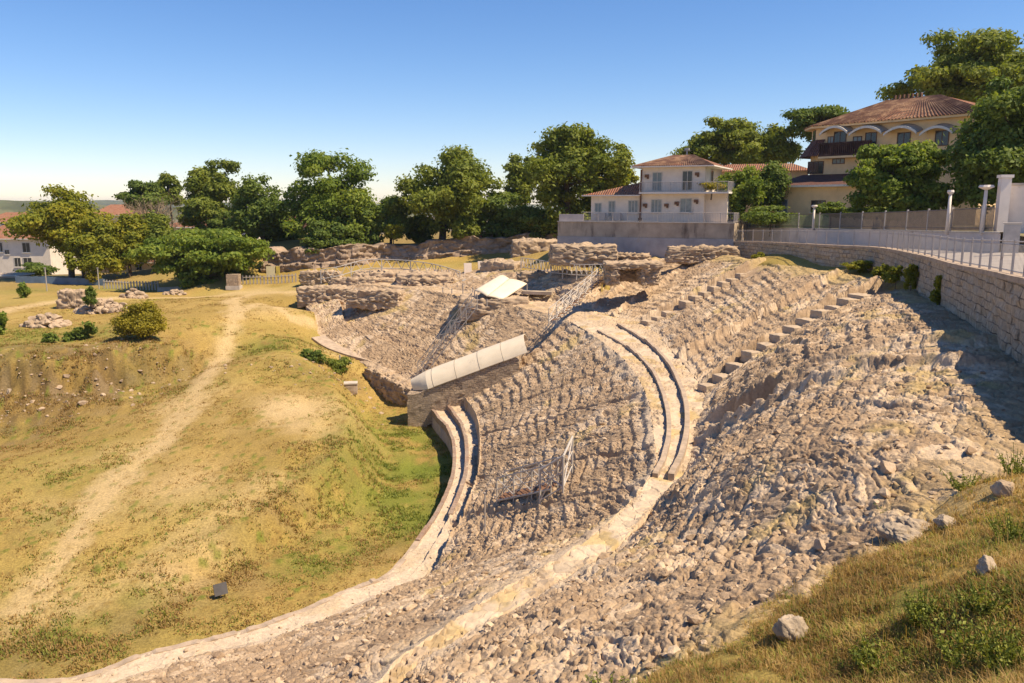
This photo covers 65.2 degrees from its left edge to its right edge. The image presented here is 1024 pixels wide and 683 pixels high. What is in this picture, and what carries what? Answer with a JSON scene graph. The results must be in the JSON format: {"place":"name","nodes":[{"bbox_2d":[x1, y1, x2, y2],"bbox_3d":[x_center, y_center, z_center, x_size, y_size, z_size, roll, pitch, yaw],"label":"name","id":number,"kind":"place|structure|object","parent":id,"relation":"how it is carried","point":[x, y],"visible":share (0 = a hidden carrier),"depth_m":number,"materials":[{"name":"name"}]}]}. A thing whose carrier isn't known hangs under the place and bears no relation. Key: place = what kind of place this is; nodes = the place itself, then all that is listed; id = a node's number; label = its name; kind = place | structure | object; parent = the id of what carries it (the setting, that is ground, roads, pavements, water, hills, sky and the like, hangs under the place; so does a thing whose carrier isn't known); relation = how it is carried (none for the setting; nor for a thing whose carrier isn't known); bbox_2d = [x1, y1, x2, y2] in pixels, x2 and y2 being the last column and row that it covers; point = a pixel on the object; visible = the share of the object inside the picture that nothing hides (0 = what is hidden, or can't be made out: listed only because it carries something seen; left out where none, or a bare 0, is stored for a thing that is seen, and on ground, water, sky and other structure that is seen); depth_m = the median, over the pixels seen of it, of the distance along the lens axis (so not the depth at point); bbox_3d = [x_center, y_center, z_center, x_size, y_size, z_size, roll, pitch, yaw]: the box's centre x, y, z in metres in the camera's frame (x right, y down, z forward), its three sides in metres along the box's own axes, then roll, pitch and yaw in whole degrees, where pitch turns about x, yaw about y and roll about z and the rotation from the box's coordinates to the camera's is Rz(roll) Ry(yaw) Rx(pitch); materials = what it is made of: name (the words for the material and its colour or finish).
{"place":"outdoors","nodes":[
{"label":"outdoors","id":0,"kind":"place"},
{"bbox_2d":[0,200,413,219],"bbox_3d":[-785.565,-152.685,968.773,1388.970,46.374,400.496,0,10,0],"label":"hills","id":1,"kind":"structure","parent":0,"point":[9,206],"depth_m":867.16,"materials":[{"name":"green plant"}]},
{"bbox_2d":[0,216,1023,682],"bbox_3d":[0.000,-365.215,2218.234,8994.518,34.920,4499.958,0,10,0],"label":"ground","id":2,"kind":"structure","parent":0,"point":[286,410],"depth_m":46.45,"materials":[{"name":"yellow plant"}]},
{"bbox_2d":[13,262,59,275],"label":"bush","id":3,"kind":"object","parent":2,"relation":"on","point":[37,268],"visible":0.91,"depth_m":127.05,"materials":[{"name":"green plant"}]},
{"bbox_2d":[0,225,81,273],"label":"town house","id":4,"kind":"structure","parent":2,"relation":"on","point":[15,254],"depth_m":135.56,"materials":[{"name":"white paint"}]},
{"bbox_2d":[19,312,71,328],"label":"rubble pile","id":5,"kind":"object","parent":2,"relation":"on","point":[50,320],"visible":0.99,"depth_m":74.06,"materials":[{"name":"stone"}]},
{"bbox_2d":[0,184,116,277],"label":"tree","id":6,"kind":"object","parent":2,"relation":"on","point":[53,223],"visible":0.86,"depth_m":113.04,"materials":[{"name":"green plant"}]},
{"bbox_2d":[15,276,104,285],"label":"site wall","id":7,"kind":"structure","parent":2,"relation":"on","point":[53,280],"depth_m":112.08,"materials":[{"name":"grey concrete"}]},
{"bbox_2d":[56,288,84,308],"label":"masonry block","id":8,"kind":"structure","parent":2,"relation":"on","point":[70,298],"depth_m":83.35,"materials":[{"name":"stone"}]},
{"bbox_2d":[72,321,97,339],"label":"bush","id":9,"kind":"object","parent":2,"relation":"on","point":[79,332],"visible":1,"depth_m":67.89,"materials":[{"name":"green plant"}]},
{"bbox_2d":[61,216,125,277],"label":"tree","id":10,"kind":"object","parent":2,"relation":"on","point":[89,252],"visible":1,"depth_m":112.03,"materials":[{"name":"green plant"}]},
{"bbox_2d":[73,298,127,314],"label":"rubble pile","id":11,"kind":"object","parent":2,"relation":"on","point":[108,305],"visible":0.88,"depth_m":81.04,"materials":[{"name":"stone"}]},
{"bbox_2d":[100,210,154,276],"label":"tree","id":12,"kind":"object","parent":2,"relation":"on","point":[131,231],"visible":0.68,"depth_m":116.78,"materials":[{"name":"green plant"}]},
{"bbox_2d":[109,299,169,338],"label":"bush","id":13,"kind":"object","parent":2,"relation":"on","point":[142,320],"visible":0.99,"depth_m":65.64,"materials":[{"name":"green plant"}]},
{"bbox_2d":[111,179,171,218],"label":"tree","id":14,"kind":"object","parent":2,"relation":"on","point":[148,191],"visible":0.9,"depth_m":137.58,"materials":[{"name":"green plant"}]},
{"bbox_2d":[122,193,184,264],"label":"bare tree","id":15,"kind":"object","parent":2,"relation":"on","point":[156,209],"visible":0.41,"depth_m":123.95,"materials":[{"name":"plant"}]},
{"bbox_2d":[138,209,173,244],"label":"tree","id":16,"kind":"object","parent":2,"relation":"on","point":[159,224],"visible":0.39,"depth_m":118.17,"materials":[{"name":"green plant"}]},
{"bbox_2d":[155,171,183,226],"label":"tree","id":17,"kind":"object","parent":2,"relation":"on","point":[167,180],"visible":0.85,"depth_m":146.72,"materials":[{"name":"green plant"}]},
{"bbox_2d":[119,227,275,285],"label":"tree","id":18,"kind":"object","parent":2,"relation":"on","point":[194,254],"visible":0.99,"depth_m":103.31,"materials":[{"name":"green plant"}]},
{"bbox_2d":[174,194,223,231],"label":"tree","id":19,"kind":"object","parent":2,"relation":"on","point":[198,212],"visible":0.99,"depth_m":125.32,"materials":[{"name":"green plant"}]},
{"bbox_2d":[0,338,398,424],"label":"bank stones","id":20,"kind":"object","parent":2,"relation":"on","point":[82,402],"visible":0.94,"depth_m":60.76,"materials":[{"name":"beige stone"}]},
{"bbox_2d":[180,158,241,213],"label":"tree","id":21,"kind":"object","parent":2,"relation":"on","point":[212,183],"visible":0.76,"depth_m":129.14,"materials":[{"name":"green plant"}]},
{"bbox_2d":[205,210,241,232],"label":"tree","id":22,"kind":"object","parent":2,"relation":"on","point":[214,223],"visible":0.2,"depth_m":125.81,"materials":[{"name":"green plant"}]},
{"bbox_2d":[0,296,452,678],"bbox_3d":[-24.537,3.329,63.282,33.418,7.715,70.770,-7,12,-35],"label":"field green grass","id":23,"kind":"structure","parent":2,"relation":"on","point":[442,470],"depth_m":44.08,"materials":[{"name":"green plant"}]},
{"bbox_2d":[223,172,291,239],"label":"tree","id":24,"kind":"object","parent":2,"relation":"on","point":[256,218],"visible":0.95,"depth_m":120.35,"materials":[{"name":"green plant"}]},
{"bbox_2d":[258,211,306,241],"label":"tree","id":25,"kind":"object","parent":2,"relation":"on","point":[280,235],"visible":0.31,"depth_m":125.13,"materials":[{"name":"green plant"}]},
{"bbox_2d":[298,269,343,284],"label":"ruined wall","id":26,"kind":"structure","parent":2,"relation":"on","point":[308,277],"depth_m":99.36,"materials":[{"name":"stone"}]},
{"bbox_2d":[296,284,352,307],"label":"ruined wall","id":27,"kind":"structure","parent":2,"relation":"on","point":[307,295],"depth_m":87.99,"materials":[{"name":"stone"}]},
{"bbox_2d":[270,148,380,243],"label":"tree","id":28,"kind":"object","parent":2,"relation":"on","point":[330,199],"visible":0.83,"depth_m":116.59,"materials":[{"name":"green plant"}]},
{"bbox_2d":[299,218,358,254],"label":"bush","id":29,"kind":"object","parent":2,"relation":"on","point":[322,234],"visible":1,"depth_m":112.23,"materials":[{"name":"green plant"}]},
{"bbox_2d":[311,335,404,377],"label":"concrete ledge","id":30,"kind":"object","parent":2,"relation":"on","point":[327,342],"visible":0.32,"depth_m":77.61,"materials":[{"name":"concrete"}]},
{"bbox_2d":[341,206,384,244],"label":"tree","id":31,"kind":"object","parent":2,"relation":"on","point":[374,237],"visible":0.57,"depth_m":116.39,"materials":[{"name":"green plant"}]},
{"bbox_2d":[345,286,405,310],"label":"ruined wall","id":32,"kind":"structure","parent":2,"relation":"on","point":[372,298],"depth_m":82.89,"materials":[{"name":"stone"}]},
{"bbox_2d":[352,269,408,277],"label":"ruined wall","id":33,"kind":"structure","parent":2,"relation":"on","point":[377,273],"depth_m":93.51,"materials":[{"name":"stone"}]},
{"bbox_2d":[363,365,411,404],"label":"arena wall","id":34,"kind":"structure","parent":2,"relation":"on","point":[392,386],"depth_m":70.81,"materials":[{"name":"stone"}]},
{"bbox_2d":[365,195,411,243],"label":"tree","id":35,"kind":"object","parent":2,"relation":"on","point":[387,210],"visible":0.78,"depth_m":117.01,"materials":[{"name":"green plant"}]},
{"bbox_2d":[320,259,459,282],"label":"truss walkway","id":36,"kind":"structure","parent":2,"relation":"on","point":[381,268],"depth_m":93.24,"materials":[{"name":"paint"}]},
{"bbox_2d":[261,232,556,272],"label":"rock wall","id":37,"kind":"structure","parent":2,"relation":"on","point":[293,259],"depth_m":113.05,"materials":[{"name":"beige stone"}]},
{"bbox_2d":[405,215,437,242],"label":"tree","id":38,"kind":"object","parent":2,"relation":"on","point":[416,236],"visible":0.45,"depth_m":121.71,"materials":[{"name":"green plant"}]},
{"bbox_2d":[393,144,508,239],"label":"tree","id":39,"kind":"object","parent":2,"relation":"on","point":[449,195],"visible":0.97,"depth_m":114.05,"materials":[{"name":"green plant"}]},
{"bbox_2d":[450,213,480,239],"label":"tree","id":40,"kind":"object","parent":2,"relation":"on","point":[463,224],"visible":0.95,"depth_m":113.46,"materials":[{"name":"green plant"}]},
{"bbox_2d":[472,190,529,237],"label":"tree","id":41,"kind":"object","parent":2,"relation":"on","point":[495,225],"visible":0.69,"depth_m":115.64,"materials":[{"name":"green plant"}]},
{"bbox_2d":[480,258,525,272],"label":"ruined wall","id":42,"kind":"structure","parent":2,"relation":"on","point":[496,264],"depth_m":88.36,"materials":[{"name":"stone"}]},
{"bbox_2d":[0,255,1023,682],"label":"amphitheatre","id":43,"kind":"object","parent":2,"relation":"on","point":[670,395],"visible":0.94,"depth_m":27.21,"materials":[{"name":"stone"}]},
{"bbox_2d":[328,274,395,285],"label":"ruined wall","id":44,"kind":"structure","parent":43,"relation":"on","point":[349,281],"depth_m":90.06,"materials":[{"name":"stone"}]},
{"bbox_2d":[394,270,451,285],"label":"ruined wall","id":45,"kind":"structure","parent":43,"relation":"on","point":[402,277],"depth_m":88.04,"materials":[{"name":"stone"}]},
{"bbox_2d":[406,275,454,286],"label":"ruined wall","id":46,"kind":"structure","parent":43,"relation":"on","point":[422,281],"depth_m":87.08,"materials":[{"name":"stone"}]},
{"bbox_2d":[417,293,477,374],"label":"metal staircase","id":47,"kind":"structure","parent":43,"relation":"on","point":[461,318],"depth_m":69.92,"materials":[{"name":"metal"}]},
{"bbox_2d":[407,355,521,426],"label":"stone wall","id":48,"kind":"structure","parent":43,"relation":"on","point":[421,404],"depth_m":63.01,"materials":[{"name":"beige stone"}]},
{"bbox_2d":[411,334,528,390],"bbox_3d":[-3.407,1.652,63.881,9.612,4.637,3.050,1,10,6],"label":"protective cover","id":49,"kind":"object","parent":48,"relation":"on","point":[473,362],"visible":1,"depth_m":62.83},
{"bbox_2d":[457,292,529,320],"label":"stone wall","id":50,"kind":"structure","parent":43,"relation":"on","point":[517,298],"depth_m":74.51,"materials":[{"name":"beige stone"}]},
{"bbox_2d":[474,275,526,305],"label":"canopy","id":51,"kind":"object","parent":50,"relation":"on","point":[500,286],"visible":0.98,"depth_m":75.93,"materials":[{"name":"fabric"}]},
{"bbox_2d":[496,457,558,504],"bbox_3d":[0.636,6.374,36.086,0.927,3.318,4.984,-6,12,-33],"label":"metal fence","id":52,"kind":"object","parent":43,"relation":"on","point":[521,491],"depth_m":35.98,"materials":[{"name":"metal"}]},
{"bbox_2d":[82,260,1004,682],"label":"loose stones","id":53,"kind":"object","parent":43,"relation":"on","point":[818,542],"visible":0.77,"depth_m":19.24,"materials":[{"name":"beige stone"}]},
{"bbox_2d":[516,269,591,281],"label":"ruined wall","id":54,"kind":"structure","parent":43,"relation":"on","point":[528,275],"depth_m":81.24,"materials":[{"name":"stone"}]},
{"bbox_2d":[539,436,573,504],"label":"stair gate","id":55,"kind":"structure","parent":43,"relation":"on","point":[563,457],"depth_m":33.58,"materials":[{"name":"metal"}]},
{"bbox_2d":[521,257,602,279],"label":"truss railing","id":56,"kind":"object","parent":43,"relation":"on","point":[562,269],"visible":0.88,"depth_m":77.88,"materials":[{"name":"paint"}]},
{"bbox_2d":[548,268,603,324],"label":"metal fence","id":57,"kind":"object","parent":43,"relation":"on","point":[564,311],"depth_m":67.63,"materials":[{"name":"metal"}]},
{"bbox_2d":[602,259,663,285],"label":"stone wall","id":58,"kind":"structure","parent":43,"relation":"on","point":[644,272],"depth_m":70.36,"materials":[{"name":"stone"}]},
{"bbox_2d":[940,468,994,491],"bbox_3d":[7.973,2.444,13.917,0.763,0.400,0.810,0,10,0],"label":"weed","id":59,"kind":"object","parent":43,"relation":"on","point":[958,487],"visible":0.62,"depth_m":13.99,"materials":[{"name":"green plant"}]},
{"bbox_2d":[501,153,536,207],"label":"tree","id":60,"kind":"object","parent":2,"relation":"on","point":[516,182],"visible":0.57,"depth_m":125.95,"materials":[{"name":"green plant"}]},
{"bbox_2d":[509,237,556,257],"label":"ruined wall","id":61,"kind":"structure","parent":2,"relation":"on","point":[523,246],"depth_m":99.49,"materials":[{"name":"stone"}]},
{"bbox_2d":[501,204,571,238],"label":"tree","id":62,"kind":"object","parent":2,"relation":"on","point":[520,217],"visible":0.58,"depth_m":112.30,"materials":[{"name":"green plant"}]},
{"bbox_2d":[520,121,635,236],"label":"tree","id":63,"kind":"object","parent":2,"relation":"on","point":[573,159],"visible":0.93,"depth_m":106.97,"materials":[{"name":"green plant"}]},
{"bbox_2d":[548,242,617,267],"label":"ruined wall","id":64,"kind":"structure","parent":2,"relation":"on","point":[565,254],"depth_m":76.69,"materials":[{"name":"stone"}]},
{"bbox_2d":[557,148,751,257],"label":"white house","id":65,"kind":"structure","parent":2,"relation":"on","point":[661,206],"depth_m":82.83,"materials":[{"name":"paint"}]},
{"bbox_2d":[664,244,739,264],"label":"ruined wall","id":66,"kind":"structure","parent":2,"relation":"on","point":[684,254],"depth_m":76.65,"materials":[{"name":"stone"}]},
{"bbox_2d":[666,116,766,165],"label":"tree","id":67,"kind":"object","parent":2,"relation":"on","point":[727,142],"visible":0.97,"depth_m":115.65,"materials":[{"name":"green plant"}]},
{"bbox_2d":[714,164,769,222],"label":"bush","id":68,"kind":"object","parent":2,"relation":"on","point":[746,190],"visible":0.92,"depth_m":81.81,"materials":[{"name":"green plant"}]},
{"bbox_2d":[772,614,808,642],"bbox_3d":[3.458,3.598,9.905,0.433,0.455,0.354,-3,13,-29],"label":"boulder","id":69,"kind":"object","parent":2,"relation":"on","point":[783,626],"visible":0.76,"depth_m":9.79,"materials":[{"name":"stone"}]},
{"bbox_2d":[623,410,1023,682],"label":"dry grass","id":70,"kind":"structure","parent":2,"relation":"on","point":[851,583],"depth_m":9.69,"materials":[{"name":"plant"}]},
{"bbox_2d":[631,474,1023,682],"bbox_3d":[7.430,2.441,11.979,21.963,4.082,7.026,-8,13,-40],"label":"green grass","id":71,"kind":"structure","parent":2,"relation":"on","point":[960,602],"depth_m":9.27,"materials":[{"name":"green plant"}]},
{"bbox_2d":[734,241,1023,362],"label":"retaining wall","id":72,"kind":"structure","parent":2,"relation":"on","point":[987,300],"depth_m":33.69,"materials":[{"name":"stone"}]},
{"bbox_2d":[735,229,1023,276],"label":"street railing","id":73,"kind":"object","parent":72,"relation":"on","point":[991,255],"visible":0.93,"depth_m":37.62,"materials":[{"name":"metal"}]},
{"bbox_2d":[847,628,910,679],"bbox_3d":[3.900,3.360,8.481,0.676,0.355,0.615,-8,13,-39],"label":"weed","id":74,"kind":"object","parent":2,"relation":"on","point":[868,651],"visible":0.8,"depth_m":8.52,"materials":[{"name":"green plant"}]},
{"bbox_2d":[881,265,903,288],"bbox_3d":[21.696,-3.383,45.803,1.179,2.024,1.112,0,10,0],"label":"bush","id":75,"kind":"object","parent":2,"relation":"on","point":[893,274],"visible":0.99,"depth_m":45.41,"materials":[{"name":"green plant"}]},
{"bbox_2d":[876,521,921,545],"bbox_3d":[6.204,3.018,12.563,0.785,0.299,0.736,-4,11,-23],"label":"boulder","id":76,"kind":"object","parent":2,"relation":"on","point":[891,532],"visible":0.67,"depth_m":12.46,"materials":[{"name":"stone"}]},
{"bbox_2d":[903,264,918,290],"bbox_3d":[21.522,-3.028,43.306,0.869,2.440,0.776,4,10,20],"label":"bush","id":77,"kind":"object","parent":2,"relation":"on","point":[911,274],"visible":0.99,"depth_m":43.04,"materials":[{"name":"green plant"}]},
{"bbox_2d":[893,515,929,531],"bbox_3d":[6.471,2.978,12.849,0.630,0.301,0.655,0,12,-12],"label":"boulder","id":78,"kind":"object","parent":2,"relation":"on","point":[914,523],"visible":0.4,"depth_m":12.82,"materials":[{"name":"stone"}]},
{"bbox_2d":[897,578,957,629],"bbox_3d":[4.570,2.928,8.797,0.584,0.470,0.577,5,11,29],"label":"weed","id":79,"kind":"object","parent":2,"relation":"on","point":[915,611],"visible":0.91,"depth_m":8.77,"materials":[{"name":"green plant"}]},
{"bbox_2d":[922,599,1022,673],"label":"weed","id":80,"kind":"object","parent":2,"relation":"on","point":[944,649],"visible":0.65,"depth_m":7.77,"materials":[{"name":"green plant"}]},
{"bbox_2d":[975,555,996,575],"bbox_3d":[5.426,2.594,9.146,0.247,0.305,0.209,-3,10,-18],"label":"boulder","id":81,"kind":"object","parent":2,"relation":"on","point":[982,567],"visible":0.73,"depth_m":9.11,"materials":[{"name":"stone"}]},
{"bbox_2d":[955,571,1022,617],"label":"weed","id":82,"kind":"object","parent":2,"relation":"on","point":[975,596],"visible":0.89,"depth_m":8.36,"materials":[{"name":"green plant"}]},
{"bbox_2d":[966,613,1023,674],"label":"weed","id":83,"kind":"object","parent":2,"relation":"on","point":[1009,651],"visible":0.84,"depth_m":7.30,"materials":[{"name":"green plant"}]},
{"bbox_2d":[990,479,1014,497],"bbox_3d":[7.702,2.314,12.494,0.379,0.295,0.320,-1,12,-17],"label":"boulder","id":84,"kind":"object","parent":2,"relation":"on","point":[1004,488],"visible":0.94,"depth_m":12.41,"materials":[{"name":"stone"}]},
{"bbox_2d":[985,508,1023,542],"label":"weed","id":85,"kind":"object","parent":2,"relation":"on","point":[1010,533],"visible":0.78,"depth_m":10.52,"materials":[{"name":"green plant"}]},
{"bbox_2d":[996,442,1023,476],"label":"weed","id":86,"kind":"object","parent":2,"relation":"on","point":[1017,466],"visible":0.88,"depth_m":13.90,"materials":[{"name":"green plant"}]},
{"bbox_2d":[0,0,1023,203],"label":"sky","id":87,"kind":"structure","parent":0,"point":[97,96],"materials":[{"name":"blue"}]},
{"bbox_2d":[755,224,1023,235],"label":"garden ground","id":88,"kind":"structure","parent":0,"point":[1021,234],"depth_m":72.78,"materials":[{"name":"green plant"}]},
{"bbox_2d":[722,163,807,220],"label":"building","id":89,"kind":"structure","parent":88,"relation":"on","point":[795,170],"depth_m":97.35,"materials":[{"name":"orange tile"}]},
{"bbox_2d":[727,205,804,236],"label":"bush","id":90,"kind":"object","parent":88,"relation":"on","point":[762,215],"visible":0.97,"depth_m":79.85,"materials":[{"name":"green plant"}]},
{"bbox_2d":[750,160,791,227],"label":"bush","id":91,"kind":"object","parent":88,"relation":"on","point":[774,175],"visible":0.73,"depth_m":83.14,"materials":[{"name":"green plant"}]},
{"bbox_2d":[746,123,805,163],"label":"tree","id":92,"kind":"object","parent":88,"relation":"on","point":[777,144],"visible":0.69,"depth_m":118.12,"materials":[{"name":"green plant"}]},
{"bbox_2d":[779,104,849,143],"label":"tree","id":93,"kind":"object","parent":88,"relation":"on","point":[801,118],"visible":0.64,"depth_m":112.05,"materials":[{"name":"green plant"}]},
{"bbox_2d":[811,201,848,218],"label":"bush","id":94,"kind":"object","parent":88,"relation":"on","point":[823,208],"visible":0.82,"depth_m":74.47,"materials":[{"name":"green plant"}]},
{"bbox_2d":[772,92,995,226],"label":"cream villa","id":95,"kind":"object","parent":88,"relation":"on","point":[835,144],"visible":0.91,"depth_m":80.68,"materials":[{"name":"paint"}]},
{"bbox_2d":[842,139,956,228],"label":"tree","id":96,"kind":"object","parent":88,"relation":"on","point":[886,168],"visible":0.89,"depth_m":65.37,"materials":[{"name":"green plant"}]},
{"bbox_2d":[850,174,969,225],"bbox_3d":[32.934,-11.395,66.024,8.827,5.190,7.735,0,10,0],"label":"bush","id":97,"kind":"object","parent":88,"relation":"on","point":[925,194],"visible":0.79,"depth_m":64.03,"materials":[{"name":"green plant"}]},
{"bbox_2d":[875,27,1023,102],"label":"tree","id":98,"kind":"object","parent":88,"relation":"on","point":[965,69],"visible":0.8,"depth_m":88.46,"materials":[{"name":"green plant"}]},
{"bbox_2d":[940,73,1023,211],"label":"tree","id":99,"kind":"object","parent":88,"relation":"on","point":[988,148],"visible":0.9,"depth_m":58.66,"materials":[{"name":"green plant"}]},
{"bbox_2d":[993,175,1013,231],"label":"gate pillar","id":100,"kind":"structure","parent":88,"relation":"on","point":[1003,198],"depth_m":43.51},
{"bbox_2d":[1008,183,1023,251],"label":"boundary wall","id":101,"kind":"structure","parent":88,"relation":"on","point":[1016,210],"depth_m":43.65,"materials":[{"name":"paint"}]},
{"bbox_2d":[876,246,1023,271],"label":"street","id":102,"kind":"structure","parent":0,"point":[994,261],"depth_m":38.60,"materials":[{"name":"grey concrete"}]},
{"bbox_2d":[746,227,1002,251],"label":"street wall","id":103,"kind":"structure","parent":102,"relation":"on","point":[985,235],"depth_m":63.44,"materials":[{"name":"concrete"}]},
{"bbox_2d":[743,205,994,230],"bbox_3d":[26.750,-10.264,67.716,3.882,2.605,49.396,0,10,-3],"label":"garden fence","id":104,"kind":"object","parent":103,"relation":"on","point":[927,223],"visible":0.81,"depth_m":57.86,"materials":[{"name":"metal"}]},
{"bbox_2d":[1003,222,1022,252],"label":"utility cabinet","id":105,"kind":"object","parent":102,"relation":"on","point":[1011,231],"visible":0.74,"depth_m":38.82,"materials":[{"name":"metal"}]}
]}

